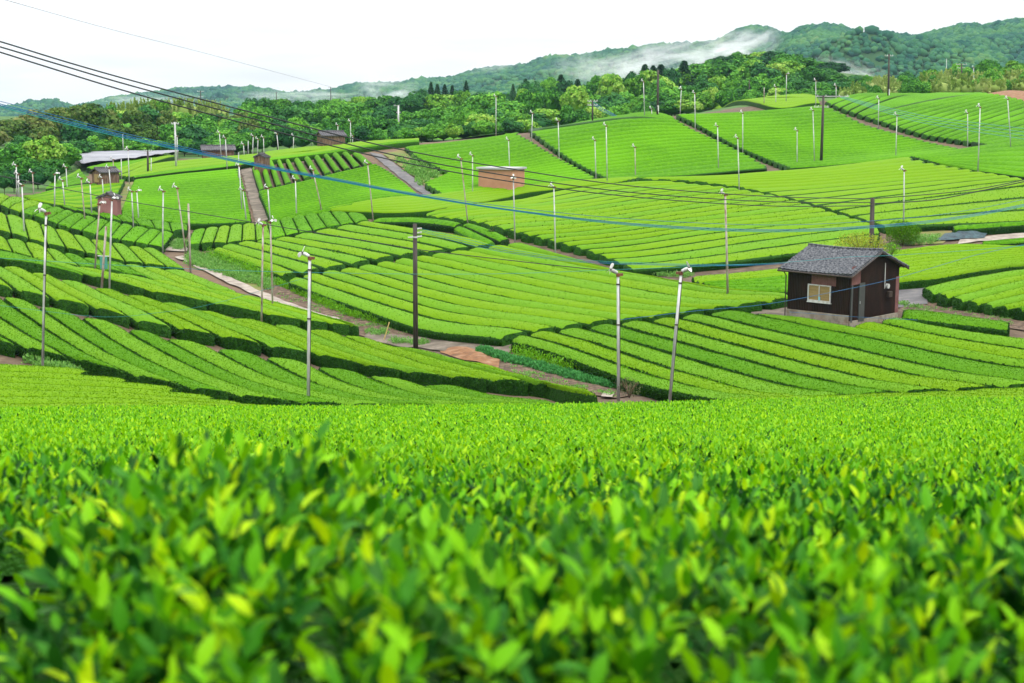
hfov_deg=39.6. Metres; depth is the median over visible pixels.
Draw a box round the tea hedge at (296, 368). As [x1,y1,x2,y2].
[267,357,468,404]
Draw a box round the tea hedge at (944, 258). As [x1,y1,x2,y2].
[902,253,1023,263]
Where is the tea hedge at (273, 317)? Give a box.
[154,279,299,327]
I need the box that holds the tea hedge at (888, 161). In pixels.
[638,157,913,180]
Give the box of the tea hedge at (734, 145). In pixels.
[732,133,897,149]
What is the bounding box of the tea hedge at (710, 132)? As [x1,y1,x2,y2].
[706,123,864,136]
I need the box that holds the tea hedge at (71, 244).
[56,229,84,257]
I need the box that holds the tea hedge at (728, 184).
[712,167,960,187]
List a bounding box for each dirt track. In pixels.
[241,167,267,222]
[365,332,511,352]
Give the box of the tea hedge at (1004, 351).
[855,322,1023,358]
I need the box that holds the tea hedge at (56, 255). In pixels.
[47,248,77,266]
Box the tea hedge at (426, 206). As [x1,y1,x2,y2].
[331,181,620,210]
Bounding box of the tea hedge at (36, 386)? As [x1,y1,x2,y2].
[0,381,214,398]
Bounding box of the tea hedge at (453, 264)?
[417,255,728,315]
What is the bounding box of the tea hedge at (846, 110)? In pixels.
[840,93,897,114]
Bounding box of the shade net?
[75,150,178,166]
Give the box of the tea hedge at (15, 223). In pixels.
[6,215,28,243]
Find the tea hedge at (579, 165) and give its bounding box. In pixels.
[576,147,733,168]
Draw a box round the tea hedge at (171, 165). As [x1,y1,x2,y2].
[123,155,254,181]
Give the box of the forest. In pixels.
[0,17,1023,115]
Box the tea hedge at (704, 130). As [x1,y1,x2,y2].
[702,120,858,133]
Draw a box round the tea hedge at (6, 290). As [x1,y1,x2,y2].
[0,279,13,297]
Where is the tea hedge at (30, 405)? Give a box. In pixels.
[0,402,302,407]
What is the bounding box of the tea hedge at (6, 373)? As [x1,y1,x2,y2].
[0,370,128,381]
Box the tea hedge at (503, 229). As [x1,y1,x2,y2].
[494,194,776,235]
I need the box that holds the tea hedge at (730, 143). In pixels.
[727,131,890,146]
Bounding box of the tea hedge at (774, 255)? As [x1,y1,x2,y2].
[623,235,879,275]
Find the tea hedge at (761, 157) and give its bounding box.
[757,142,930,161]
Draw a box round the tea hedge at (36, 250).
[26,242,55,260]
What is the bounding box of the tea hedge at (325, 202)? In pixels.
[270,189,413,215]
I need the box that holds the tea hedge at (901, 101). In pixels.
[857,92,981,119]
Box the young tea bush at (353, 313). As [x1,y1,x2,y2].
[348,309,361,317]
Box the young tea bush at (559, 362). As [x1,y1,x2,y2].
[557,357,572,367]
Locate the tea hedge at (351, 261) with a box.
[257,239,369,268]
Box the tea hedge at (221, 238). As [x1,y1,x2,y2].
[213,225,229,248]
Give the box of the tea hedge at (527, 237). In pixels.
[520,200,800,243]
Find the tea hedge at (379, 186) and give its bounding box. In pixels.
[266,183,405,215]
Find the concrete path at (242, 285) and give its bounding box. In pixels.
[176,256,339,318]
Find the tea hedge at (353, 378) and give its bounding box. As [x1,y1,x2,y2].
[318,367,506,405]
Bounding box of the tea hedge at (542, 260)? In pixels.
[469,247,787,298]
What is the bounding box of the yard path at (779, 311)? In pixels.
[751,307,786,315]
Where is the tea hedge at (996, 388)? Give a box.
[973,387,1023,390]
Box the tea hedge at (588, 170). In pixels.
[585,152,744,173]
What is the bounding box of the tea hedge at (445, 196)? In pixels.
[336,178,634,207]
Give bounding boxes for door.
[94,174,98,181]
[857,282,864,321]
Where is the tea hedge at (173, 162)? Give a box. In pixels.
[119,153,257,179]
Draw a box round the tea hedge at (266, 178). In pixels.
[262,169,272,188]
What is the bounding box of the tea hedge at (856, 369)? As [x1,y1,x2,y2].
[652,317,988,391]
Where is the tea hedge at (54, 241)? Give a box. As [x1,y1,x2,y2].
[41,224,65,253]
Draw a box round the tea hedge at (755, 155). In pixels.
[752,140,923,159]
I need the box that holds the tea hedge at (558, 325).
[322,270,582,333]
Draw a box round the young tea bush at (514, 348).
[509,343,529,355]
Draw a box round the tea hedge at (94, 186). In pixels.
[24,182,123,197]
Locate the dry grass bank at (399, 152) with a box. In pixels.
[384,150,441,183]
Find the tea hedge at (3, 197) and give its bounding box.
[0,193,9,211]
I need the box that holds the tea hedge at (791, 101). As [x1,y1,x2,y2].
[752,99,816,102]
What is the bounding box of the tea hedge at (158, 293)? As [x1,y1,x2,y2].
[76,266,207,310]
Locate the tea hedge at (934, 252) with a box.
[894,249,1023,258]
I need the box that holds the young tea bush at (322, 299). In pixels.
[317,297,326,304]
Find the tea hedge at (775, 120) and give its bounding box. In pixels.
[692,114,846,127]
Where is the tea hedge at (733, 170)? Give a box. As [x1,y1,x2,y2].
[608,164,766,179]
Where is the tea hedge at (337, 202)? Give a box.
[271,191,415,217]
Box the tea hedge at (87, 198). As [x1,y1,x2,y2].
[29,192,117,200]
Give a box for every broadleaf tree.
[0,143,29,164]
[0,162,18,172]
[10,157,43,182]
[22,135,66,162]
[40,158,71,174]
[61,143,82,165]
[87,135,104,150]
[99,139,117,150]
[104,104,121,118]
[109,136,131,150]
[123,138,159,150]
[150,100,158,111]
[157,99,171,111]
[157,123,178,140]
[158,139,186,154]
[166,125,195,153]
[169,112,191,120]
[176,138,194,155]
[178,113,212,127]
[199,120,223,132]
[202,134,224,139]
[206,139,242,148]
[209,126,234,134]
[214,130,231,137]
[218,117,238,125]
[221,117,242,126]
[224,135,247,154]
[226,133,249,154]
[233,101,271,114]
[241,109,272,131]
[242,132,255,153]
[249,128,272,152]
[258,99,281,117]
[267,125,282,149]
[271,98,291,105]
[278,103,286,109]
[286,116,312,129]
[299,100,317,109]
[307,108,320,123]
[310,127,321,145]
[312,119,332,128]
[314,103,346,121]
[315,99,330,108]
[325,117,354,129]
[329,98,347,107]
[337,103,360,118]
[338,124,353,142]
[347,96,366,103]
[349,102,374,117]
[349,117,357,124]
[355,115,373,128]
[363,95,393,108]
[366,114,397,130]
[367,128,382,140]
[374,130,390,139]
[393,127,421,138]
[395,111,414,121]
[411,109,428,119]
[413,127,427,142]
[418,123,441,141]
[422,107,450,118]
[423,94,454,109]
[429,118,441,122]
[430,124,448,140]
[433,114,449,125]
[441,94,453,101]
[442,114,457,124]
[444,105,457,114]
[444,123,463,139]
[451,90,470,105]
[453,107,476,125]
[456,94,489,113]
[464,113,496,134]
[470,120,501,134]
[480,91,509,108]
[492,100,526,114]
[493,112,516,132]
[494,122,506,133]
[509,113,534,121]
[514,88,534,100]
[515,90,532,104]
[516,119,541,132]
[525,91,547,113]
[531,108,560,126]
[540,76,558,90]
[542,86,563,110]
[558,104,574,124]
[559,84,590,110]
[565,109,596,123]
[581,84,593,95]
[584,106,605,118]
[586,75,601,94]
[589,94,600,106]
[594,73,627,96]
[600,105,611,117]
[602,105,631,117]
[618,91,634,99]
[623,74,650,96]
[623,102,637,111]
[628,94,650,102]
[631,101,655,112]
[640,69,675,86]
[643,92,673,104]
[644,79,667,95]
[651,86,691,115]
[659,100,683,115]
[672,99,703,113]
[675,63,713,84]
[676,71,692,85]
[677,84,699,92]
[678,93,693,113]
[688,91,713,112]
[696,87,708,108]
[700,63,712,74]
[702,87,718,109]
[708,58,752,77]
[708,75,727,90]
[711,58,725,73]
[714,87,738,106]
[722,70,748,93]
[729,51,748,61]
[733,88,746,99]
[737,59,761,79]
[741,89,765,98]
[743,54,762,60]
[745,76,763,92]
[749,51,769,56]
[753,73,770,92]
[763,76,795,91]
[765,62,788,70]
[766,88,787,95]
[767,53,804,64]
[779,89,799,94]
[781,60,805,78]
[794,65,825,81]
[795,54,816,67]
[797,88,814,93]
[809,81,835,90]
[812,89,838,97]
[824,74,854,82]
[857,75,872,84]
[861,84,871,90]
[867,85,883,92]
[896,75,907,84]
[897,83,908,92]
[902,77,920,83]
[905,79,929,92]
[916,69,938,79]
[922,81,931,92]
[927,75,939,83]
[947,63,972,78]
[975,59,1001,73]
[978,69,1002,81]
[998,68,1008,75]
[1002,60,1023,72]
[1008,78,1017,89]
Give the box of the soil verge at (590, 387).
[505,361,627,397]
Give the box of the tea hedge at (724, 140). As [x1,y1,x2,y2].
[722,129,883,143]
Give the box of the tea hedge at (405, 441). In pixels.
[0,427,1022,466]
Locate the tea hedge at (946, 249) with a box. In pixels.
[890,246,1023,255]
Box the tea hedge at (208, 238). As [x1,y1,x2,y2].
[200,227,218,251]
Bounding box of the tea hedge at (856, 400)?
[73,397,1023,409]
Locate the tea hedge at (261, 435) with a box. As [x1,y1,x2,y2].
[0,426,1023,458]
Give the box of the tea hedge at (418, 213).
[331,182,616,219]
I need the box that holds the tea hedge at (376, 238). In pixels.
[316,228,446,256]
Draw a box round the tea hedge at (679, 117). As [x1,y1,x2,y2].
[676,105,828,120]
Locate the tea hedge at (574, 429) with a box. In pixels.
[0,421,1023,440]
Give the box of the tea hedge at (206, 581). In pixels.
[0,419,1023,682]
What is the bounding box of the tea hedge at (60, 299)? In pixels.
[5,266,89,316]
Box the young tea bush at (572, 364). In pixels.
[566,358,578,369]
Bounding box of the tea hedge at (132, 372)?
[3,296,183,392]
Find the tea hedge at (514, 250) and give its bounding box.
[488,244,763,291]
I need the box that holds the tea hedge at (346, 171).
[259,164,376,192]
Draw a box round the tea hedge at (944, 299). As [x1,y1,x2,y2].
[935,275,1023,307]
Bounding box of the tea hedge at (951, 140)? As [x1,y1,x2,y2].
[946,113,1023,143]
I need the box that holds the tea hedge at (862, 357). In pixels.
[682,313,1023,388]
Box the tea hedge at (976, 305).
[966,286,1023,312]
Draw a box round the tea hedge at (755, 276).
[697,272,787,283]
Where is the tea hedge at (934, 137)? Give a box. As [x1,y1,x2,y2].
[929,104,1023,141]
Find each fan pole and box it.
[12,162,17,196]
[14,170,19,196]
[17,180,24,230]
[28,169,33,193]
[34,203,50,365]
[53,172,59,206]
[58,176,64,204]
[77,174,84,218]
[86,179,91,212]
[94,198,105,267]
[105,164,110,190]
[108,193,118,288]
[125,146,129,183]
[127,187,133,226]
[135,189,141,217]
[158,186,165,253]
[172,183,185,256]
[222,135,227,168]
[235,162,241,208]
[238,186,246,218]
[257,218,265,321]
[264,184,270,219]
[268,215,276,303]
[292,175,296,212]
[298,246,314,395]
[309,165,321,209]
[364,159,373,220]
[456,154,467,221]
[470,152,473,190]
[511,174,515,242]
[550,183,555,251]
[555,118,559,158]
[592,136,596,178]
[603,122,607,180]
[606,263,622,402]
[632,143,636,174]
[641,79,644,114]
[668,261,691,402]
[692,90,695,130]
[715,123,718,167]
[721,188,728,293]
[734,134,739,189]
[740,110,743,152]
[795,127,798,161]
[809,107,814,160]
[876,96,879,128]
[893,112,898,154]
[900,165,905,222]
[965,110,968,146]
[977,103,981,170]
[1005,96,1010,146]
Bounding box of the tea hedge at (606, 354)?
[530,331,795,396]
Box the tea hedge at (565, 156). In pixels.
[562,139,716,160]
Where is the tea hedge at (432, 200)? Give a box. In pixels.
[331,179,629,208]
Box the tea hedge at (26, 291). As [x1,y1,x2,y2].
[0,267,50,307]
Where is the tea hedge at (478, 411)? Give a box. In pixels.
[0,407,1023,415]
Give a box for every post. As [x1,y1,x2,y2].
[101,226,106,287]
[187,204,191,272]
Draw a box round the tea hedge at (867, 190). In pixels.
[785,175,1009,201]
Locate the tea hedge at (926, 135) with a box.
[921,101,1023,139]
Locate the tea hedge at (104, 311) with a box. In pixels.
[33,272,130,328]
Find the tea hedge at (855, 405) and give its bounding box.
[59,402,1023,411]
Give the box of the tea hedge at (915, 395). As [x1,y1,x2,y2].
[721,393,1023,402]
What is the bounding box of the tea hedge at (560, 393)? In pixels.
[465,360,597,405]
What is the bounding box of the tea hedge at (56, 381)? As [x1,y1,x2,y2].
[0,376,176,391]
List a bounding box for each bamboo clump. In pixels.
[117,102,133,111]
[123,99,145,110]
[134,97,155,109]
[166,97,178,114]
[173,97,190,113]
[183,97,203,116]
[195,99,212,112]
[209,100,220,113]
[214,104,229,116]
[838,86,853,95]
[850,81,862,89]
[850,86,866,93]
[866,76,883,86]
[875,74,894,86]
[878,82,892,92]
[881,75,903,83]
[891,84,902,92]
[919,72,940,81]
[930,76,951,92]
[935,72,948,81]
[940,68,960,78]
[950,72,968,85]
[950,82,964,91]
[959,80,976,92]
[964,72,983,80]
[974,76,991,92]
[979,79,1003,92]
[991,78,1006,90]
[995,69,1011,79]
[1006,69,1023,81]
[1011,78,1023,90]
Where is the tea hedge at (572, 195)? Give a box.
[433,182,685,211]
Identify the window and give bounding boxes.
[807,284,831,303]
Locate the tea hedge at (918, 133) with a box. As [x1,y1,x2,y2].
[913,99,1022,137]
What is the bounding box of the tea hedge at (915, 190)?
[801,177,1021,207]
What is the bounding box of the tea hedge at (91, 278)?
[37,257,144,295]
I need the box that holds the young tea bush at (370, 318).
[366,313,372,321]
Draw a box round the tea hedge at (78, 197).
[28,190,119,199]
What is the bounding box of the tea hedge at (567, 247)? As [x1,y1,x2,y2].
[560,211,838,252]
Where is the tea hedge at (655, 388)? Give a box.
[511,335,759,401]
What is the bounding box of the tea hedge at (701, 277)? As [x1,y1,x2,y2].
[691,269,781,282]
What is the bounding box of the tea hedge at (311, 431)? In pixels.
[0,423,1023,447]
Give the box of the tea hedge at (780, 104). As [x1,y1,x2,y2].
[713,100,818,109]
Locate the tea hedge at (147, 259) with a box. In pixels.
[129,246,164,269]
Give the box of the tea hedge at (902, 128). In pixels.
[897,96,1010,132]
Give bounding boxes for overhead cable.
[0,41,871,198]
[0,46,871,202]
[0,52,871,206]
[0,101,1023,224]
[0,105,1023,230]
[0,107,1023,231]
[0,277,306,316]
[1,104,1023,229]
[1,176,596,269]
[4,245,1023,273]
[6,0,329,86]
[417,230,775,265]
[421,230,782,264]
[424,229,785,264]
[620,244,1023,319]
[795,312,911,319]
[840,97,1021,138]
[841,97,1023,135]
[843,97,1021,131]
[846,97,1023,128]
[875,179,1023,198]
[875,181,1023,203]
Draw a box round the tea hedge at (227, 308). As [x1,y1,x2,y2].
[120,273,260,320]
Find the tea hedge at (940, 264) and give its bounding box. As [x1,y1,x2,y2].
[899,256,1023,270]
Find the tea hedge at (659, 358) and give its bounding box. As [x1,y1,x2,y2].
[559,328,841,395]
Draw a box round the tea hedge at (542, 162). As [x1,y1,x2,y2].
[442,159,561,175]
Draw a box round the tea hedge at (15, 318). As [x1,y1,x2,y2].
[0,298,126,379]
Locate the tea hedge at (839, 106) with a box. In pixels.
[833,93,885,110]
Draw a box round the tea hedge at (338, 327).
[216,289,349,335]
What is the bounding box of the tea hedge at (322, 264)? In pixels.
[238,241,346,274]
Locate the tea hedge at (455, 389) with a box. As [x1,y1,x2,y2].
[425,384,552,404]
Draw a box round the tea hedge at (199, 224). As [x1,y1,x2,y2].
[121,212,251,229]
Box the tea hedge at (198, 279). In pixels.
[165,269,235,291]
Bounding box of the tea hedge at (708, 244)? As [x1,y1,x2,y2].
[598,222,869,265]
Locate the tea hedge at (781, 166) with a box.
[778,147,957,169]
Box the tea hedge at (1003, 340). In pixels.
[882,317,1023,349]
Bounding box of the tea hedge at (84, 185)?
[23,179,124,196]
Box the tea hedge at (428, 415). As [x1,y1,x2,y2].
[0,410,1023,419]
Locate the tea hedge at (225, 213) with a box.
[121,208,250,215]
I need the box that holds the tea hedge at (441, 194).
[329,177,638,207]
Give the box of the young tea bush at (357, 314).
[353,310,361,317]
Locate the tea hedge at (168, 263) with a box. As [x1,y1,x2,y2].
[144,247,183,270]
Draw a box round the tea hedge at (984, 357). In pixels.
[756,313,1023,367]
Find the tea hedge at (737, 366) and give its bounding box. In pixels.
[589,324,889,394]
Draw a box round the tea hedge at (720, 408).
[0,405,1023,414]
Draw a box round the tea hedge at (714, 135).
[711,125,871,138]
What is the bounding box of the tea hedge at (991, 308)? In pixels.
[983,293,1023,315]
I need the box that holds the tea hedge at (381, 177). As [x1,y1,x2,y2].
[263,174,394,207]
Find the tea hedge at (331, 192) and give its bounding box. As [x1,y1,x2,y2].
[266,180,402,209]
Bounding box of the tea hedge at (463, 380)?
[311,329,486,392]
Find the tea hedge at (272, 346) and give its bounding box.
[163,302,306,363]
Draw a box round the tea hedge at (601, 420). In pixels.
[2,415,1022,429]
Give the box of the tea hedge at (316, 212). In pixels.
[274,195,411,219]
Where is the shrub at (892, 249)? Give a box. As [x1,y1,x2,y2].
[882,242,901,255]
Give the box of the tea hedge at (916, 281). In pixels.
[899,262,1023,289]
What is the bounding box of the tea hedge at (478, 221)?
[468,190,751,225]
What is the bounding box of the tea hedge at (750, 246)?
[611,227,879,270]
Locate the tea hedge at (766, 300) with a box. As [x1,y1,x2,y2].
[451,250,786,309]
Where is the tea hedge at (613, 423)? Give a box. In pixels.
[1,417,1023,430]
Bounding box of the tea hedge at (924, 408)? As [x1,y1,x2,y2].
[0,405,1023,412]
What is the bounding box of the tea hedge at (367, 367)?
[234,318,400,378]
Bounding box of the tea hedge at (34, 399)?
[0,396,269,405]
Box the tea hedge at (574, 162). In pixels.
[571,144,728,166]
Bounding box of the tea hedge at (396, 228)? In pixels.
[357,221,490,248]
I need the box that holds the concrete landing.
[166,247,187,250]
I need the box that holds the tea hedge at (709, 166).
[600,162,760,177]
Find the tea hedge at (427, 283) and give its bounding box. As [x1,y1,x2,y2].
[359,264,643,325]
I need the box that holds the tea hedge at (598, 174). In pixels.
[596,158,755,178]
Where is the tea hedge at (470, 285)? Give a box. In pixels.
[377,261,673,323]
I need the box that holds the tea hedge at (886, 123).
[881,94,999,127]
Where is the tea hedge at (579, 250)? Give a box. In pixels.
[572,214,848,255]
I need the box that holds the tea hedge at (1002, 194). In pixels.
[837,186,1023,218]
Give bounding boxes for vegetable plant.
[514,358,524,364]
[526,361,537,367]
[534,364,544,370]
[538,360,549,364]
[547,366,558,373]
[561,367,574,374]
[564,371,573,378]
[574,374,585,380]
[581,375,590,381]
[590,376,601,384]
[597,378,607,385]
[603,380,611,386]
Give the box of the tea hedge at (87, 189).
[25,184,122,198]
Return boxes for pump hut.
[476,166,526,189]
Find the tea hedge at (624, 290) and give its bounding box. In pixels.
[432,253,761,312]
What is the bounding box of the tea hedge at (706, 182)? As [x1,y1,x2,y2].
[693,165,947,185]
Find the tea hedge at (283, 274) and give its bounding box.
[214,247,296,282]
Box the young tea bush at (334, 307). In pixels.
[330,304,339,309]
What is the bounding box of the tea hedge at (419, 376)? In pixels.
[275,324,444,385]
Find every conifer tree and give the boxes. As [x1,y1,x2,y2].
[427,82,434,94]
[434,84,440,93]
[440,84,448,94]
[449,85,453,95]
[463,80,468,91]
[509,84,515,100]
[557,74,564,81]
[574,79,580,87]
[639,64,649,73]
[649,65,656,71]
[657,64,665,74]
[677,60,695,86]
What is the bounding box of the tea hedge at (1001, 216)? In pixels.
[874,210,1023,233]
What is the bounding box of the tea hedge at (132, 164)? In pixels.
[118,155,170,169]
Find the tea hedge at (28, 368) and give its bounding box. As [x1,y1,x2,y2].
[0,364,89,375]
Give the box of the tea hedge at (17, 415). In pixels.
[0,412,1023,425]
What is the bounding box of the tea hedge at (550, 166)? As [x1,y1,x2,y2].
[434,163,569,178]
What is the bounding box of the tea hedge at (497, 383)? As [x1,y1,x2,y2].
[344,334,528,395]
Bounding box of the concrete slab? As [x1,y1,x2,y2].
[601,393,612,396]
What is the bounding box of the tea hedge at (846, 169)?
[657,160,924,181]
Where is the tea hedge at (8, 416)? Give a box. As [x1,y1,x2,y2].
[0,414,1023,424]
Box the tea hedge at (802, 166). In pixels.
[784,150,945,169]
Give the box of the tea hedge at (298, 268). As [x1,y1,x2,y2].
[223,244,320,278]
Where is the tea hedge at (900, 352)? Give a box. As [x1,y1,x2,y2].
[710,310,1023,380]
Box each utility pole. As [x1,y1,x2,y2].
[144,150,151,170]
[171,122,178,165]
[395,105,400,121]
[408,224,421,348]
[587,100,597,120]
[656,70,658,113]
[814,95,848,159]
[869,198,874,247]
[885,54,892,95]
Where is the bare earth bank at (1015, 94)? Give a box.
[988,90,1023,100]
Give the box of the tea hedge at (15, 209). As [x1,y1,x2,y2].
[9,199,39,216]
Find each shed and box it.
[89,166,121,184]
[95,191,122,215]
[200,145,235,157]
[253,152,270,175]
[316,130,346,145]
[777,243,909,326]
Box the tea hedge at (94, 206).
[32,199,97,211]
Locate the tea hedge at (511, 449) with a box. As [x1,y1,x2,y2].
[0,430,1023,485]
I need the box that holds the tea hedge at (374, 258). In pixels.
[276,236,394,265]
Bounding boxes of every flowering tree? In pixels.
[0,119,29,139]
[0,127,13,145]
[9,109,54,135]
[28,126,65,140]
[44,107,75,134]
[69,103,119,130]
[101,123,125,140]
[105,109,123,124]
[121,110,154,125]
[121,124,160,140]
[155,110,181,126]
[217,115,236,120]
[233,112,248,117]
[234,119,259,151]
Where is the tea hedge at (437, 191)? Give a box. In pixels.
[435,174,589,193]
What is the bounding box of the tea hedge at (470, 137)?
[422,132,518,141]
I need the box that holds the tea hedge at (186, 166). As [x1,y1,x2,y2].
[127,158,253,181]
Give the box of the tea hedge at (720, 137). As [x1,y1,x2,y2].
[716,127,877,141]
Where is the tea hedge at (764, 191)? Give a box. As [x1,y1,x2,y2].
[748,171,985,194]
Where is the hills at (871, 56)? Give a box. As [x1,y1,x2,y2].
[813,33,1016,77]
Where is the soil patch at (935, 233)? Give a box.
[909,231,951,244]
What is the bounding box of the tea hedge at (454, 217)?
[442,186,725,221]
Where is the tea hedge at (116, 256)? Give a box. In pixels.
[91,239,124,263]
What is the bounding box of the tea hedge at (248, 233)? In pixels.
[241,222,256,241]
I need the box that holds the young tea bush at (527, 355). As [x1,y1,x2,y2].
[523,347,539,359]
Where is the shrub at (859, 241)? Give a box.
[835,231,888,249]
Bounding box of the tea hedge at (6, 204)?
[0,196,26,214]
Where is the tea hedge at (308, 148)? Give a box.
[265,145,335,153]
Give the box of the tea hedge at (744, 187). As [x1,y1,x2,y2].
[730,169,972,189]
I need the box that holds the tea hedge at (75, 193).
[26,186,121,198]
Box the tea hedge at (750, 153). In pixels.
[747,138,916,157]
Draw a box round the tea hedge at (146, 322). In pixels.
[62,280,172,338]
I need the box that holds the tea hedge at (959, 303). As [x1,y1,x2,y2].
[952,280,1023,310]
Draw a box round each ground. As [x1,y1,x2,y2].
[0,73,1023,404]
[187,253,263,290]
[259,282,419,336]
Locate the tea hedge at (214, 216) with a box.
[121,210,250,217]
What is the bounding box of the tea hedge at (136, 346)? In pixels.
[83,317,291,405]
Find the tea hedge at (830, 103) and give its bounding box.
[825,93,870,107]
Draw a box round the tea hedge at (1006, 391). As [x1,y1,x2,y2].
[861,390,1023,394]
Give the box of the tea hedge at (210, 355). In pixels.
[168,338,384,405]
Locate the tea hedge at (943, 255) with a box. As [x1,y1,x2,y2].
[898,251,1023,260]
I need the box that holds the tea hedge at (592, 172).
[590,155,750,177]
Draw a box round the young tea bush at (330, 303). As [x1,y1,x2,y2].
[325,300,337,307]
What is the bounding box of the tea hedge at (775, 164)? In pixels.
[773,146,950,167]
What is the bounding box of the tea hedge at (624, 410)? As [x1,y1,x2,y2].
[1,406,1022,415]
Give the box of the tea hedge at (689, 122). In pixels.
[686,111,840,125]
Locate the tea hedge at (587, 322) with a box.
[341,267,612,330]
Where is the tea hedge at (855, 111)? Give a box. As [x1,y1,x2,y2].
[849,93,919,116]
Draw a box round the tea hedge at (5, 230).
[0,212,10,239]
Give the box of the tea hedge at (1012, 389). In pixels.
[925,388,1023,392]
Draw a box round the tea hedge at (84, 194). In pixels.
[27,188,120,199]
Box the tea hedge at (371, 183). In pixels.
[265,179,399,212]
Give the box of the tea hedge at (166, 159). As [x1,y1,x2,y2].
[119,155,174,175]
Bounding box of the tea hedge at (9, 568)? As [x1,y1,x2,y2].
[0,440,1023,582]
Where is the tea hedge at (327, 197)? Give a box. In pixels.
[267,185,407,217]
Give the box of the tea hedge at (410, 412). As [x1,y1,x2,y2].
[1,408,1020,418]
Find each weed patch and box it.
[21,352,83,369]
[169,237,187,249]
[183,249,276,289]
[206,246,273,277]
[278,293,407,332]
[365,326,389,334]
[387,335,430,344]
[394,153,439,185]
[511,365,616,396]
[654,270,694,277]
[898,299,924,308]
[903,305,1013,324]
[904,233,940,245]
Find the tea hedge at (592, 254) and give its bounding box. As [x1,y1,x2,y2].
[586,218,860,260]
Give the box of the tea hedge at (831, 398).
[0,395,1023,407]
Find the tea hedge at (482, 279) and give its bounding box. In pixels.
[395,258,704,319]
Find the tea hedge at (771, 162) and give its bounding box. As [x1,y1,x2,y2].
[768,145,943,165]
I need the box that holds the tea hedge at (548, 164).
[438,161,565,177]
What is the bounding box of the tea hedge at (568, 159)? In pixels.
[566,142,722,163]
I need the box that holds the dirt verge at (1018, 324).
[898,304,1023,329]
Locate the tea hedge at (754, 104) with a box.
[705,100,819,110]
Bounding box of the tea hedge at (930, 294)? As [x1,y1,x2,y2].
[921,269,1023,303]
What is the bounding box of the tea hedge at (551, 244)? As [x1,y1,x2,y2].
[547,207,825,249]
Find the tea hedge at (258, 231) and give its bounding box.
[254,221,269,242]
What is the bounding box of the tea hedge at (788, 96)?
[714,94,816,108]
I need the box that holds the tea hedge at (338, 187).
[264,177,397,209]
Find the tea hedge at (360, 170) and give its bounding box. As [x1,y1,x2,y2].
[259,166,379,198]
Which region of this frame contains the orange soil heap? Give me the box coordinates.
[440,346,499,367]
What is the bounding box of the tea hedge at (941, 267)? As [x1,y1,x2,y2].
[899,259,1023,273]
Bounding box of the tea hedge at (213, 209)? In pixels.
[123,205,248,210]
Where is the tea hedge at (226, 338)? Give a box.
[128,295,261,355]
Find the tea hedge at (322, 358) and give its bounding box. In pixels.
[198,310,357,371]
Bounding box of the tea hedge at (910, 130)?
[905,98,1016,134]
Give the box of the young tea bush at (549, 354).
[539,352,558,364]
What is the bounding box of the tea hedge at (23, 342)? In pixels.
[0,318,67,362]
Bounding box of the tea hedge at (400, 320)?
[288,277,527,346]
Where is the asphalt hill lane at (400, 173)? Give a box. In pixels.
[370,152,431,194]
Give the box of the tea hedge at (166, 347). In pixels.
[129,329,338,405]
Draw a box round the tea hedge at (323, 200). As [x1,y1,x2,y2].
[268,187,410,220]
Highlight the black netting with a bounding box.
[937,231,986,239]
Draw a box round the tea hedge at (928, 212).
[855,197,1023,222]
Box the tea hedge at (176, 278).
[145,266,207,287]
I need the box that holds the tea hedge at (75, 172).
[57,169,80,179]
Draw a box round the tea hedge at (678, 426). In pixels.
[0,420,1023,438]
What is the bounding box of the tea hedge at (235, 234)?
[226,224,242,244]
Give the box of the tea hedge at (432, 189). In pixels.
[430,171,585,193]
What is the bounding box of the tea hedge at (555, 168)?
[429,165,573,180]
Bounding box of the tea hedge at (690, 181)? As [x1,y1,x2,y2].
[675,163,935,183]
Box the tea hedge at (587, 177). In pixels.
[439,176,594,193]
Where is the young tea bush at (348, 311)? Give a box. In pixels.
[344,309,355,315]
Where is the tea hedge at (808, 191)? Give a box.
[765,173,996,197]
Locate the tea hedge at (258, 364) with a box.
[218,349,431,405]
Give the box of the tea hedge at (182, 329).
[94,287,214,346]
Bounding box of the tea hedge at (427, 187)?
[425,169,581,191]
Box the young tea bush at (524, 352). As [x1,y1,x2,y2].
[517,349,532,358]
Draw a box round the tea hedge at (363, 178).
[263,172,391,206]
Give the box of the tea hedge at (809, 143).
[737,135,903,151]
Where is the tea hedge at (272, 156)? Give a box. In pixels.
[270,138,418,157]
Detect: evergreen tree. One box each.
[0,171,14,193]
[2,169,25,192]
[10,135,33,143]
[23,167,47,188]
[42,167,58,182]
[59,120,93,141]
[69,139,96,152]
[87,127,108,139]
[138,104,173,125]
[176,124,213,141]
[187,140,207,156]
[210,113,224,119]
[228,124,237,131]
[237,127,255,153]
[245,97,260,106]
[268,115,287,128]
[274,125,295,147]
[277,104,316,122]
[289,127,316,146]
[291,100,301,106]
[354,125,371,141]
[358,105,395,119]
[384,96,408,111]
[385,106,401,116]
[387,124,402,138]
[396,120,425,129]
[403,91,425,112]
[415,118,433,125]
[416,88,427,96]
[458,124,469,137]
[464,91,487,102]
[465,121,479,135]
[483,107,507,116]
[501,117,524,132]
[502,92,516,100]
[514,81,545,100]
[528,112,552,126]
[529,86,545,93]
[556,80,572,92]
[596,92,629,106]
[623,71,636,83]
[649,101,670,114]
[661,68,681,86]
[695,74,718,89]
[708,55,733,63]
[749,61,782,77]
[754,50,785,65]
[787,73,804,90]
[796,80,816,90]
[816,61,850,71]
[817,68,840,81]
[829,81,849,89]
[841,81,854,88]
[849,75,862,82]
[897,70,915,78]
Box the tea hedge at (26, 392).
[0,388,244,403]
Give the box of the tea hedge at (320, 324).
[184,284,327,330]
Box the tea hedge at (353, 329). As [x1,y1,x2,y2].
[248,295,358,335]
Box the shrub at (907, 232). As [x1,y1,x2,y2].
[885,220,922,244]
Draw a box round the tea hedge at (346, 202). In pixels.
[270,193,414,219]

